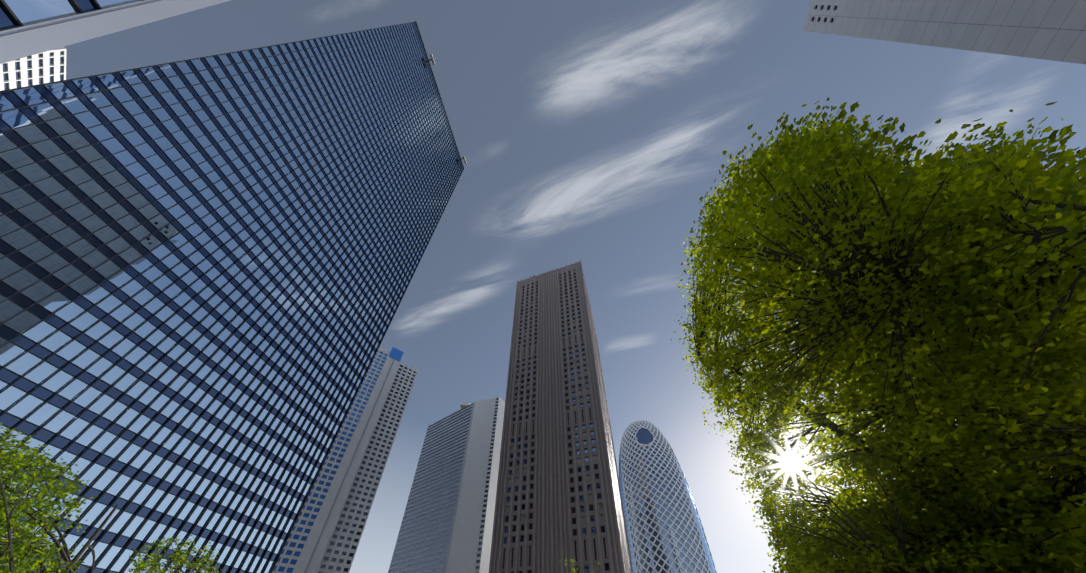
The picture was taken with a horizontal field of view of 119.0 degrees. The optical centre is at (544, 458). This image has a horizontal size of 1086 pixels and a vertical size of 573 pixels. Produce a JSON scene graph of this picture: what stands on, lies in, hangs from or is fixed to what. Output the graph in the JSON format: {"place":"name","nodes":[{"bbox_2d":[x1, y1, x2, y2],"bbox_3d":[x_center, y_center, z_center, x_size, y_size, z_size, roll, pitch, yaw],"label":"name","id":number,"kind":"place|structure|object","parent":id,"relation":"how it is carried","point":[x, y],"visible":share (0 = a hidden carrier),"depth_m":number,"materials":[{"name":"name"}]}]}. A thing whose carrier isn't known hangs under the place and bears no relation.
{"place":"outdoors","nodes":[
{"label":"outdoors","id":0,"kind":"place"},
{"bbox_2d":[0,47,66,90],"bbox_3d":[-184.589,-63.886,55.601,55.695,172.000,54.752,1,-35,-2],"label":"building","id":1,"kind":"structure","parent":0,"point":[49,66],"depth_m":101.20,"materials":[{"name":"white concrete"}]},
{"bbox_2d":[0,21,463,572],"bbox_3d":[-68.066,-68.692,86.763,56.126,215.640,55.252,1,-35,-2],"label":"glass tower","id":2,"kind":"structure","parent":0,"point":[208,265],"depth_m":44.17,"materials":[{"name":"blue glass"}]},
{"bbox_2d":[272,347,417,572],"bbox_3d":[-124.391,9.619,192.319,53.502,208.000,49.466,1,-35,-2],"label":"skyscraper","id":3,"kind":"structure","parent":0,"point":[327,532],"depth_m":180.74,"materials":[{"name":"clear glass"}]},
{"bbox_2d":[388,397,504,572],"bbox_3d":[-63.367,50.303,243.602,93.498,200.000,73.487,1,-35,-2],"label":"skyscraper","id":4,"kind":"structure","parent":0,"point":[447,522],"depth_m":232.01,"materials":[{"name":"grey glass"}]},
{"bbox_2d":[429,54,473,408],"bbox_3d":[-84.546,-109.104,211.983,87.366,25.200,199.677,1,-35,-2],"label":"roof equipment","id":5,"kind":"object","parent":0,"point":[463,404],"visible":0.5,"depth_m":159.51,"materials":[{"name":"silver metal"}]},
{"bbox_2d":[489,259,633,572],"bbox_3d":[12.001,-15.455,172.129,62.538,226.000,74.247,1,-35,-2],"label":"tower","id":6,"kind":"structure","parent":0,"point":[558,493],"depth_m":128.74,"materials":[{"name":"concrete"}]},
{"bbox_2d":[64,0,1085,572],"label":"sky","id":7,"kind":"structure","parent":0,"point":[594,132],"materials":[{"name":"blue"}]},
{"bbox_2d":[619,420,716,572],"bbox_3d":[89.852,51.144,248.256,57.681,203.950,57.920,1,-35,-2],"label":"skyscraper","id":8,"kind":"structure","parent":0,"point":[665,531],"depth_m":230.73,"materials":[{"name":"blue glass"}]},
{"bbox_2d":[803,0,1085,63],"bbox_3d":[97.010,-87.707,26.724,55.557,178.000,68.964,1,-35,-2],"label":"panel tower","id":9,"kind":"structure","parent":0,"point":[1053,30],"depth_m":63.64,"materials":[{"name":"grey concrete"}]},
{"label":"ground","id":10,"kind":"structure","parent":0,"visible":0},
{"bbox_2d":[0,422,118,572],"bbox_3d":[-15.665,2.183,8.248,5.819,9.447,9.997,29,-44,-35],"label":"young tree","id":11,"kind":"object","parent":10,"relation":"on","point":[19,547],"visible":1,"depth_m":9.21,"materials":[{"name":"green plant"}]},
{"bbox_2d":[0,0,230,63],"bbox_3d":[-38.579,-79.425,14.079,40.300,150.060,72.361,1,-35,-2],"label":"building","id":12,"kind":"structure","parent":10,"relation":"on","point":[30,27],"depth_m":13.20,"materials":[{"name":"grey concrete"}]},
{"bbox_2d":[128,535,225,572],"bbox_3d":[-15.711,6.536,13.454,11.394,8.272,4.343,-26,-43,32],"label":"young tree","id":13,"kind":"object","parent":10,"relation":"on","point":[179,555],"visible":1,"depth_m":13.49,"materials":[{"name":"green plant"}]},
{"bbox_2d":[559,552,598,572],"bbox_3d":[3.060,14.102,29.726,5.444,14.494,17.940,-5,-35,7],"label":"young tree","id":14,"kind":"object","parent":10,"relation":"on","point":[571,560],"visible":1,"depth_m":31.72,"materials":[{"name":"green plant"}]},
{"bbox_2d":[671,97,1085,572],"bbox_3d":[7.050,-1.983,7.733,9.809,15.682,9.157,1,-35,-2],"label":"ginkgo tree","id":15,"kind":"object","parent":10,"relation":"on","point":[974,261],"visible":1,"depth_m":3.91,"materials":[{"name":"green plant"}]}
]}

